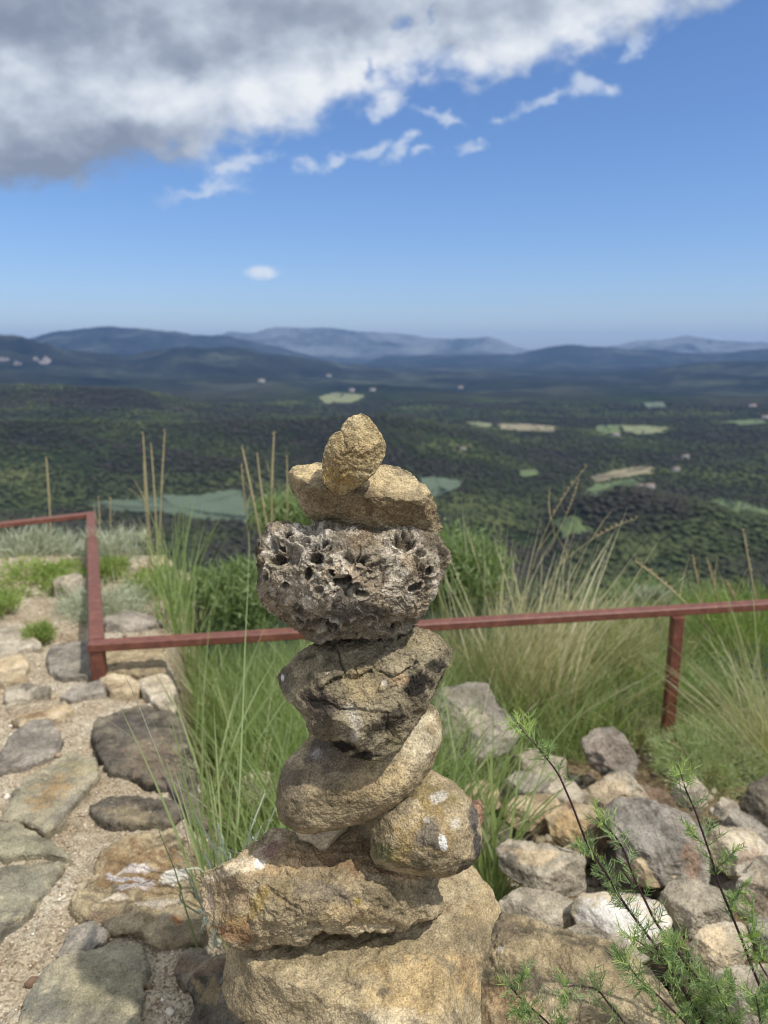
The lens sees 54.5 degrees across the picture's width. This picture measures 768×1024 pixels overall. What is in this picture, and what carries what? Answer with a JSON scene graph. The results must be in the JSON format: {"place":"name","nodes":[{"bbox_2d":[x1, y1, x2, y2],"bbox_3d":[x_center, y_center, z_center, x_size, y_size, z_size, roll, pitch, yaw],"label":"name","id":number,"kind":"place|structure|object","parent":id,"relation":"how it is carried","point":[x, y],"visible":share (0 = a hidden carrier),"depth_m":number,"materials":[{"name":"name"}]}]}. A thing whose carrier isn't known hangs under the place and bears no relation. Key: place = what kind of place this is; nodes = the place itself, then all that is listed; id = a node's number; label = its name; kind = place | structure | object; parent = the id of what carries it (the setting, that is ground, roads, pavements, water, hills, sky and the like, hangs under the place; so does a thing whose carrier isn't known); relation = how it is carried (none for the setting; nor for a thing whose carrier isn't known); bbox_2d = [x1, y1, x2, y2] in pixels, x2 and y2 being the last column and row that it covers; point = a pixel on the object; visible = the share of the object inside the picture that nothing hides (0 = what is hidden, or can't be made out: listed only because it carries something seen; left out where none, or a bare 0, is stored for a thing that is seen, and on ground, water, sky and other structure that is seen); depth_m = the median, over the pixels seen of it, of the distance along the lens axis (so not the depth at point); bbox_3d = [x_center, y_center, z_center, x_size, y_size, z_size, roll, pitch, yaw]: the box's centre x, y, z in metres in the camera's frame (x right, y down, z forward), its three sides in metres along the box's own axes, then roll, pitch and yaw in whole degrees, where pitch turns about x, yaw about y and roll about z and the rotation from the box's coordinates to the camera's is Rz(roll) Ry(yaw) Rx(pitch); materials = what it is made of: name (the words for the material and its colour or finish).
{"place":"outdoors","nodes":[
{"label":"outdoors","id":0,"kind":"place"},
{"bbox_2d":[80,489,251,521],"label":"field","id":1,"kind":"structure","parent":0,"point":[213,504],"depth_m":1412.33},
{"bbox_2d":[0,326,767,704],"bbox_3d":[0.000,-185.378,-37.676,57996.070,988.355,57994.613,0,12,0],"label":"hills","id":2,"kind":"structure","parent":0,"point":[294,364],"depth_m":5155.90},
{"bbox_2d":[0,382,767,622],"bbox_3d":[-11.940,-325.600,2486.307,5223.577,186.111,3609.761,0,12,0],"label":"wood","id":3,"kind":"object","parent":2,"relation":"on","point":[626,549],"visible":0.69,"depth_m":1692.72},
{"bbox_2d":[0,554,767,1023],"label":"ground","id":4,"kind":"structure","parent":0,"point":[40,952],"depth_m":1.72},
{"bbox_2d":[0,583,25,617],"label":"green cushion","id":5,"kind":"object","parent":4,"relation":"on","point":[8,601],"visible":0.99,"depth_m":2.84,"materials":[{"name":"plant"}]},
{"bbox_2d":[0,654,30,690],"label":"paving stone","id":6,"kind":"object","parent":4,"relation":"on","point":[14,669],"visible":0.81,"depth_m":2.30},
{"bbox_2d":[0,623,42,658],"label":"paving stone","id":7,"kind":"object","parent":4,"relation":"on","point":[12,642],"visible":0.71,"depth_m":2.50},
{"bbox_2d":[4,682,51,711],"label":"paving stone","id":8,"kind":"object","parent":4,"relation":"on","point":[24,693],"visible":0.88,"depth_m":2.16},
{"bbox_2d":[0,718,63,776],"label":"paving stone","id":9,"kind":"object","parent":4,"relation":"on","point":[29,745],"visible":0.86,"depth_m":1.87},
{"bbox_2d":[0,861,64,942],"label":"paving stone","id":10,"kind":"object","parent":4,"relation":"on","point":[25,890],"visible":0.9,"depth_m":1.38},
{"bbox_2d":[0,821,71,864],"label":"paving stone","id":11,"kind":"object","parent":4,"relation":"on","point":[19,841],"visible":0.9,"depth_m":1.50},
{"bbox_2d":[15,617,58,646],"bbox_3d":[-1.208,0.423,2.598,0.158,0.115,0.168,0,12,0],"label":"green cushion","id":12,"kind":"object","parent":4,"relation":"on","point":[44,628],"visible":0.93,"depth_m":2.58,"materials":[{"name":"plant"}]},
{"bbox_2d":[11,703,73,728],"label":"paving stone","id":13,"kind":"object","parent":4,"relation":"on","point":[55,714],"visible":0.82,"depth_m":2.04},
{"bbox_2d":[0,516,85,557],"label":"silvery shrub","id":14,"kind":"object","parent":4,"relation":"on","point":[62,545],"visible":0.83,"depth_m":4.00,"materials":[{"name":"plant"}]},
{"bbox_2d":[0,552,85,599],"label":"green cushion","id":15,"kind":"object","parent":4,"relation":"on","point":[51,568],"visible":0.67,"depth_m":3.31,"materials":[{"name":"plant"}]},
{"bbox_2d":[0,750,100,838],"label":"paving stone","id":16,"kind":"object","parent":4,"relation":"on","point":[44,802],"visible":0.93,"depth_m":1.68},
{"bbox_2d":[46,640,91,682],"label":"paving stone","id":17,"kind":"object","parent":4,"relation":"on","point":[66,662],"visible":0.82,"depth_m":2.37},
{"bbox_2d":[53,573,87,599],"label":"rubble rock","id":18,"kind":"object","parent":4,"relation":"on","point":[79,577],"visible":0.45,"depth_m":3.06,"materials":[{"name":"stone"}]},
{"bbox_2d":[56,921,110,958],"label":"paving stone","id":19,"kind":"object","parent":4,"relation":"on","point":[87,936],"visible":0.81,"depth_m":1.27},
{"bbox_2d":[60,679,107,703],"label":"paving stone","id":20,"kind":"object","parent":4,"relation":"on","point":[92,690],"visible":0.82,"depth_m":2.18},
{"bbox_2d":[17,941,151,1023],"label":"paving stone","id":21,"kind":"object","parent":4,"relation":"on","point":[106,984],"visible":1,"depth_m":1.16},
{"bbox_2d":[43,568,163,626],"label":"silvery shrub","id":22,"kind":"object","parent":4,"relation":"on","point":[106,602],"visible":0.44,"depth_m":2.88,"materials":[{"name":"plant"}]},
{"bbox_2d":[77,549,134,587],"bbox_3d":[-1.235,0.250,3.328,0.264,0.170,0.243,9,15,35],"label":"green cushion","id":23,"kind":"object","parent":4,"relation":"on","point":[106,565],"visible":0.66,"depth_m":3.30,"materials":[{"name":"plant"}]},
{"bbox_2d":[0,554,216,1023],"bbox_3d":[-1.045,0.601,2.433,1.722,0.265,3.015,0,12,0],"label":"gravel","id":24,"kind":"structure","parent":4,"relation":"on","point":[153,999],"depth_m":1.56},
{"bbox_2d":[67,518,155,567],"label":"silvery shrub","id":25,"kind":"object","parent":4,"relation":"on","point":[106,544],"visible":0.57,"depth_m":3.61,"materials":[{"name":"plant"}]},
{"bbox_2d":[99,673,140,700],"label":"paving stone","id":26,"kind":"object","parent":4,"relation":"on","point":[117,687],"visible":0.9,"depth_m":2.20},
{"bbox_2d":[104,610,163,632],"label":"rubble rock","id":27,"kind":"object","parent":4,"relation":"on","point":[130,621],"visible":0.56,"depth_m":2.71,"materials":[{"name":"grey stone"}]},
{"bbox_2d":[106,636,166,679],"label":"paving stone","id":28,"kind":"object","parent":4,"relation":"on","point":[137,664],"visible":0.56,"depth_m":2.35,"materials":[{"name":"beige stone"}]},
{"bbox_2d":[89,795,185,831],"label":"paving stone","id":29,"kind":"object","parent":4,"relation":"on","point":[129,813],"visible":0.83,"depth_m":1.60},
{"bbox_2d":[67,828,210,950],"bbox_3d":[-0.440,0.734,1.412,0.276,0.118,0.315,0,12,0],"label":"paving stone","id":30,"kind":"object","parent":4,"relation":"on","point":[131,887],"visible":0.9,"depth_m":1.36,"materials":[{"name":"beige stone"}]},
{"bbox_2d":[108,556,180,603],"bbox_3d":[-0.961,0.327,3.150,0.370,0.305,0.338,-9,15,-37],"label":"green cushion","id":31,"kind":"object","parent":4,"relation":"on","point":[141,577],"visible":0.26,"depth_m":3.11,"materials":[{"name":"plant"}]},
{"bbox_2d":[91,705,201,834],"bbox_3d":[-0.587,0.647,1.823,0.242,0.106,0.636,-4,13,-20],"label":"paving stone","id":32,"kind":"object","parent":4,"relation":"on","point":[118,754],"visible":0.84,"depth_m":1.85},
{"bbox_2d":[130,430,166,566],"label":"seed stalks","id":33,"kind":"object","parent":4,"relation":"on","point":[146,492],"visible":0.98,"depth_m":3.26,"materials":[{"name":"plant"}]},
{"bbox_2d":[138,673,177,714],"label":"paving stone","id":34,"kind":"object","parent":4,"relation":"on","point":[153,692],"visible":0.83,"depth_m":2.17,"materials":[{"name":"stone"}]},
{"bbox_2d":[174,947,208,992],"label":"paving stone","id":35,"kind":"object","parent":4,"relation":"on","point":[191,958],"visible":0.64,"depth_m":1.21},
{"bbox_2d":[120,688,277,948],"bbox_3d":[-0.324,0.591,1.369,0.205,0.623,0.281,2,12,9],"label":"grass clump","id":36,"kind":"object","parent":4,"relation":"on","point":[203,862],"visible":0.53,"depth_m":1.35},
{"bbox_2d":[122,483,299,739],"bbox_3d":[-0.642,0.415,2.861,0.652,1.066,0.697,0,12,0],"label":"grass clump","id":37,"kind":"object","parent":4,"relation":"on","point":[174,602],"visible":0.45,"depth_m":2.78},
{"bbox_2d":[184,953,244,1023],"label":"rock","id":38,"kind":"object","parent":4,"relation":"on","point":[203,981],"visible":0.59,"depth_m":1.07,"materials":[{"name":"stone"}]},
{"bbox_2d":[177,790,275,947],"bbox_3d":[-0.262,0.587,1.202,0.178,0.296,0.300,0,12,0],"label":"curly plant","id":39,"kind":"object","parent":4,"relation":"on","point":[205,920],"visible":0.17,"depth_m":1.18,"materials":[{"name":"plant"}]},
{"bbox_2d":[180,543,289,670],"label":"leafy bush","id":40,"kind":"object","parent":4,"relation":"on","point":[235,604],"visible":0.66,"depth_m":2.93,"materials":[{"name":"green plant"}]},
{"bbox_2d":[239,431,291,550],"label":"seed stalks","id":41,"kind":"object","parent":40,"relation":"on","point":[261,486],"visible":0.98,"depth_m":2.95,"materials":[{"name":"plant"}]},
{"bbox_2d":[243,483,313,656],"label":"leafy bush","id":42,"kind":"object","parent":4,"relation":"on","point":[296,513],"visible":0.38,"depth_m":3.19,"materials":[{"name":"green plant"}]},
{"bbox_2d":[96,639,604,883],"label":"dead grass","id":43,"kind":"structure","parent":4,"relation":"on","point":[217,806],"depth_m":1.98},
{"bbox_2d":[222,866,500,1023],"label":"stone","id":44,"kind":"object","parent":4,"relation":"on","point":[428,972],"visible":0.71,"depth_m":0.86,"materials":[{"name":"beige stone"}]},
{"bbox_2d":[200,822,444,951],"bbox_3d":[-0.075,0.470,0.930,0.299,0.153,0.183,0,12,0],"label":"stone","id":45,"kind":"object","parent":44,"relation":"on","point":[271,887],"visible":0.85,"depth_m":0.86,"materials":[{"name":"beige stone"}]},
{"bbox_2d":[296,826,348,850],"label":"stone","id":46,"kind":"object","parent":45,"relation":"on","point":[322,841],"visible":0.64,"depth_m":0.88,"materials":[{"name":"stone"}]},
{"bbox_2d":[276,704,442,833],"bbox_3d":[-0.027,0.304,0.896,0.198,0.148,0.145,0,12,0],"label":"stone","id":47,"kind":"object","parent":46,"relation":"on","point":[322,786],"visible":0.69,"depth_m":0.84,"materials":[{"name":"beige stone"}]},
{"bbox_2d":[277,625,452,761],"bbox_3d":[-0.022,0.212,0.861,0.206,0.152,0.161,0,12,0],"label":"stone","id":48,"kind":"object","parent":47,"relation":"on","point":[363,699],"visible":0.85,"depth_m":0.81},
{"bbox_2d":[255,520,451,644],"bbox_3d":[-0.035,0.076,0.839,0.220,0.147,0.165,0,12,0],"label":"stone","id":49,"kind":"object","parent":48,"relation":"on","point":[321,582],"visible":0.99,"depth_m":0.78,"materials":[{"name":"stone"}]},
{"bbox_2d":[288,462,442,533],"bbox_3d":[-0.019,-0.013,0.832,0.172,0.088,0.100,0,12,0],"label":"stone","id":50,"kind":"object","parent":49,"relation":"on","point":[385,496],"visible":0.78,"depth_m":0.80,"materials":[{"name":"beige stone"}]},
{"bbox_2d":[321,413,385,494],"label":"stone","id":51,"kind":"object","parent":50,"relation":"on","point":[354,454],"visible":1,"depth_m":0.76,"materials":[{"name":"stone"}]},
{"bbox_2d":[365,769,481,877],"bbox_3d":[0.047,0.373,0.888,0.140,0.120,0.125,0,12,0],"label":"stone","id":52,"kind":"object","parent":45,"relation":"on","point":[430,826],"visible":0.89,"depth_m":0.84,"materials":[{"name":"beige stone"}]},
{"bbox_2d":[0,511,767,754],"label":"railing","id":53,"kind":"object","parent":4,"relation":"on","point":[99,645],"visible":0.81,"depth_m":2.51,"materials":[{"name":"red metal"}]},
{"bbox_2d":[424,518,520,671],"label":"leafy bush","id":54,"kind":"object","parent":4,"relation":"on","point":[455,544],"visible":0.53,"depth_m":3.01,"materials":[{"name":"green plant"}]},
{"bbox_2d":[431,682,520,762],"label":"rubble rock","id":55,"kind":"object","parent":4,"relation":"on","point":[494,710],"visible":0.66,"depth_m":2.28,"materials":[{"name":"grey stone"}]},
{"bbox_2d":[193,739,767,1023],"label":"stone chips","id":56,"kind":"object","parent":4,"relation":"on","point":[589,778],"visible":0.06,"depth_m":2.08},
{"bbox_2d":[474,832,513,917],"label":"grass clump","id":57,"kind":"object","parent":4,"relation":"on","point":[491,884],"visible":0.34,"depth_m":1.67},
{"bbox_2d":[426,576,573,714],"bbox_3d":[0.369,0.568,2.836,0.656,0.717,0.670,-8,15,-34],"label":"grass clump","id":58,"kind":"object","parent":4,"relation":"on","point":[481,657],"visible":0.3,"depth_m":2.79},
{"bbox_2d":[436,698,567,814],"bbox_3d":[0.287,0.742,2.222,0.529,0.324,0.505,-8,14,-31],"label":"grass clump","id":59,"kind":"object","parent":4,"relation":"on","point":[486,772],"visible":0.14,"depth_m":2.21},
{"bbox_2d":[500,771,546,800],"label":"rubble rock","id":60,"kind":"object","parent":4,"relation":"on","point":[540,789],"visible":0.43,"depth_m":2.08,"materials":[{"name":"grey stone"}]},
{"bbox_2d":[503,793,560,833],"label":"rubble rock","id":61,"kind":"object","parent":4,"relation":"on","point":[540,821],"visible":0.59,"depth_m":1.92,"materials":[{"name":"stone"}]},
{"bbox_2d":[499,887,575,928],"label":"rubble rock","id":62,"kind":"object","parent":4,"relation":"on","point":[551,909],"visible":0.77,"depth_m":1.45,"materials":[{"name":"stone"}]},
{"bbox_2d":[509,748,568,785],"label":"rubble rock","id":63,"kind":"object","parent":4,"relation":"on","point":[539,768],"visible":0.44,"depth_m":2.31,"materials":[{"name":"stone"}]},
{"bbox_2d":[495,839,586,897],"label":"rubble rock","id":64,"kind":"object","parent":4,"relation":"on","point":[550,867],"visible":0.92,"depth_m":1.60,"materials":[{"name":"stone"}]},
{"bbox_2d":[542,780,585,803],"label":"rubble rock","id":65,"kind":"object","parent":4,"relation":"on","point":[576,793],"visible":0.62,"depth_m":2.04,"materials":[{"name":"stone"}]},
{"bbox_2d":[437,497,693,711],"bbox_3d":[0.534,0.450,2.938,1.042,1.002,0.997,10,16,39],"label":"dry grass clump","id":66,"kind":"object","parent":4,"relation":"on","point":[562,644],"visible":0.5,"depth_m":2.87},
{"bbox_2d":[532,464,637,569],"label":"seed stalks","id":67,"kind":"object","parent":66,"relation":"on","point":[576,487],"visible":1,"depth_m":2.98,"materials":[{"name":"plant"}]},
{"bbox_2d":[423,550,712,744],"bbox_3d":[0.588,0.542,2.939,1.257,0.824,1.148,0,12,0],"label":"dry grass clump","id":68,"kind":"object","parent":4,"relation":"on","point":[565,667],"visible":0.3,"depth_m":2.79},
{"bbox_2d":[523,697,614,764],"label":"grass clump","id":69,"kind":"object","parent":4,"relation":"on","point":[577,744],"visible":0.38,"depth_m":2.65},
{"bbox_2d":[545,802,607,858],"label":"rubble rock","id":70,"kind":"object","parent":4,"relation":"on","point":[563,820],"visible":0.69,"depth_m":1.81,"materials":[{"name":"stone"}]},
{"bbox_2d":[480,913,687,1023],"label":"rock","id":71,"kind":"object","parent":4,"relation":"on","point":[516,939],"visible":0.71,"depth_m":1.08,"materials":[{"name":"beige stone"}]},
{"bbox_2d":[566,922,647,962],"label":"rubble rock","id":72,"kind":"object","parent":4,"relation":"on","point":[585,928],"visible":0.4,"depth_m":1.32,"materials":[{"name":"stone"}]},
{"bbox_2d":[581,726,637,777],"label":"rubble rock","id":73,"kind":"object","parent":4,"relation":"on","point":[607,750],"visible":0.95,"depth_m":2.24,"materials":[{"name":"grey stone"}]},
{"bbox_2d":[452,635,767,756],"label":"undergrowth","id":74,"kind":"object","parent":4,"relation":"on","point":[655,727],"visible":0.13,"depth_m":2.80,"materials":[{"name":"green plant"}]},
{"bbox_2d":[592,842,635,891],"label":"rubble rock","id":75,"kind":"object","parent":4,"relation":"on","point":[609,852],"visible":0.31,"depth_m":1.82,"materials":[{"name":"stone"}]},
{"bbox_2d":[582,770,648,816],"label":"rubble rock","id":76,"kind":"object","parent":4,"relation":"on","point":[609,787],"visible":0.52,"depth_m":2.01,"materials":[{"name":"stone"}]},
{"bbox_2d":[526,583,710,704],"bbox_3d":[1.007,0.609,3.210,0.840,0.587,0.857,0,12,0],"label":"fine bush","id":77,"kind":"object","parent":4,"relation":"on","point":[618,625],"visible":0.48,"depth_m":3.04,"materials":[{"name":"green plant"}]},
{"bbox_2d":[570,891,672,949],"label":"rubble rock","id":78,"kind":"object","parent":4,"relation":"on","point":[595,910],"visible":0.51,"depth_m":1.40,"materials":[{"name":"stone"}]},
{"bbox_2d":[492,708,767,1023],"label":"feathery plant","id":79,"kind":"object","parent":4,"relation":"on","point":[691,1011],"visible":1,"depth_m":0.95,"materials":[{"name":"green plant"}]},
{"bbox_2d":[507,619,767,741],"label":"fine bush","id":80,"kind":"object","parent":4,"relation":"on","point":[693,678],"visible":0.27,"depth_m":2.97,"materials":[{"name":"green plant"}]},
{"bbox_2d":[621,581,679,643],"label":"silvery shrub","id":81,"kind":"object","parent":4,"relation":"on","point":[647,592],"visible":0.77,"depth_m":3.45,"materials":[{"name":"plant"}]},
{"bbox_2d":[603,796,709,887],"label":"rubble rock","id":82,"kind":"object","parent":4,"relation":"on","point":[661,841],"visible":0.81,"depth_m":1.68,"materials":[{"name":"grey stone"}]},
{"bbox_2d":[624,857,675,888],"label":"rubble rock","id":83,"kind":"object","parent":82,"relation":"on","point":[645,871],"visible":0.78,"depth_m":1.64,"materials":[{"name":"stone"}]},
{"bbox_2d":[641,786,676,807],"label":"rubble rock","id":84,"kind":"object","parent":4,"relation":"on","point":[659,795],"visible":0.5,"depth_m":2.02,"materials":[{"name":"stone"}]},
{"bbox_2d":[560,568,766,661],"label":"scrub","id":85,"kind":"object","parent":4,"relation":"on","point":[676,597],"visible":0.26,"depth_m":3.96,"materials":[{"name":"green plant"}]},
{"bbox_2d":[567,564,767,776],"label":"grass clump","id":86,"kind":"object","parent":4,"relation":"on","point":[748,737],"visible":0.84,"depth_m":2.49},
{"bbox_2d":[669,775,708,808],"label":"rubble rock","id":87,"kind":"object","parent":4,"relation":"on","point":[700,789],"visible":0.69,"depth_m":2.05,"materials":[{"name":"stone"}]},
{"bbox_2d":[659,879,730,940],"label":"rubble rock","id":88,"kind":"object","parent":4,"relation":"on","point":[694,903],"visible":0.77,"depth_m":1.42,"materials":[{"name":"stone"}]},
{"bbox_2d":[641,708,767,799],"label":"fine bush","id":89,"kind":"object","parent":4,"relation":"on","point":[662,750],"visible":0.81,"depth_m":2.48,"materials":[{"name":"green plant"}]},
{"bbox_2d":[672,745,753,794],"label":"grass clump","id":90,"kind":"object","parent":4,"relation":"on","point":[711,780],"visible":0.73,"depth_m":2.38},
{"bbox_2d":[670,574,767,720],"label":"fine bush","id":91,"kind":"object","parent":4,"relation":"on","point":[724,626],"visible":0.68,"depth_m":3.06,"materials":[{"name":"plant"}]},
{"bbox_2d":[686,921,751,974],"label":"rubble rock","id":92,"kind":"object","parent":4,"relation":"on","point":[717,943],"visible":0.73,"depth_m":1.27,"materials":[{"name":"stone"}]},
{"bbox_2d":[709,860,737,892],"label":"rubble rock","id":93,"kind":"object","parent":4,"relation":"on","point":[726,883],"visible":0.19,"depth_m":1.76,"materials":[{"name":"grey stone"}]},
{"bbox_2d":[706,825,767,878],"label":"rubble rock","id":94,"kind":"object","parent":93,"relation":"on","point":[755,844],"visible":0.6,"depth_m":1.71,"materials":[{"name":"stone"}]},
{"bbox_2d":[691,529,759,615],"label":"seed stalks","id":95,"kind":"object","parent":4,"relation":"on","point":[733,594],"visible":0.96,"depth_m":2.71,"materials":[{"name":"plant"}]},
{"bbox_2d":[713,797,740,821],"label":"rubble rock","id":96,"kind":"object","parent":4,"relation":"on","point":[723,808],"visible":0.73,"depth_m":1.97,"materials":[{"name":"stone"}]},
{"bbox_2d":[702,963,767,1023],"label":"rubble rock","id":97,"kind":"object","parent":4,"relation":"on","point":[739,970],"visible":0.38,"depth_m":1.19,"materials":[{"name":"stone"}]},
{"bbox_2d":[721,809,767,843],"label":"rubble rock","id":98,"kind":"object","parent":4,"relation":"on","point":[737,818],"visible":0.5,"depth_m":1.85,"materials":[{"name":"grey stone"}]},
{"bbox_2d":[734,855,767,920],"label":"rubble rock","id":99,"kind":"object","parent":4,"relation":"on","point":[756,870],"visible":0.78,"depth_m":1.49,"materials":[{"name":"stone"}]},
{"bbox_2d":[740,773,767,826],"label":"rubble rock","id":100,"kind":"object","parent":4,"relation":"on","point":[754,803],"visible":0.88,"depth_m":1.96,"materials":[{"name":"stone"}]},
{"bbox_2d":[0,0,767,349],"label":"sky","id":101,"kind":"structure","parent":0,"point":[525,174],"materials":[{"name":"blue"}]},
{"bbox_2d":[123,598,674,892],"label":"grass","id":102,"kind":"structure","parent":0,"point":[282,709],"depth_m":2.15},
{"bbox_2d":[236,550,248,832],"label":"tall grass","id":103,"kind":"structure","parent":102,"relation":"on","point":[238,805],"depth_m":1.55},
{"bbox_2d":[419,477,461,496],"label":"field","id":104,"kind":"structure","parent":0,"point":[432,484],"depth_m":1604.41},
{"bbox_2d":[551,515,594,536],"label":"field","id":105,"kind":"structure","parent":0,"point":[577,526],"depth_m":1151.31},
{"bbox_2d":[585,477,644,495],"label":"field","id":106,"kind":"structure","parent":0,"point":[599,488],"depth_m":1634.66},
{"bbox_2d":[586,466,653,481],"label":"field","id":107,"kind":"structure","parent":0,"point":[631,471],"depth_m":1801.41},
{"bbox_2d":[710,497,767,513],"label":"field","id":108,"kind":"structure","parent":0,"point":[736,506],"depth_m":1394.64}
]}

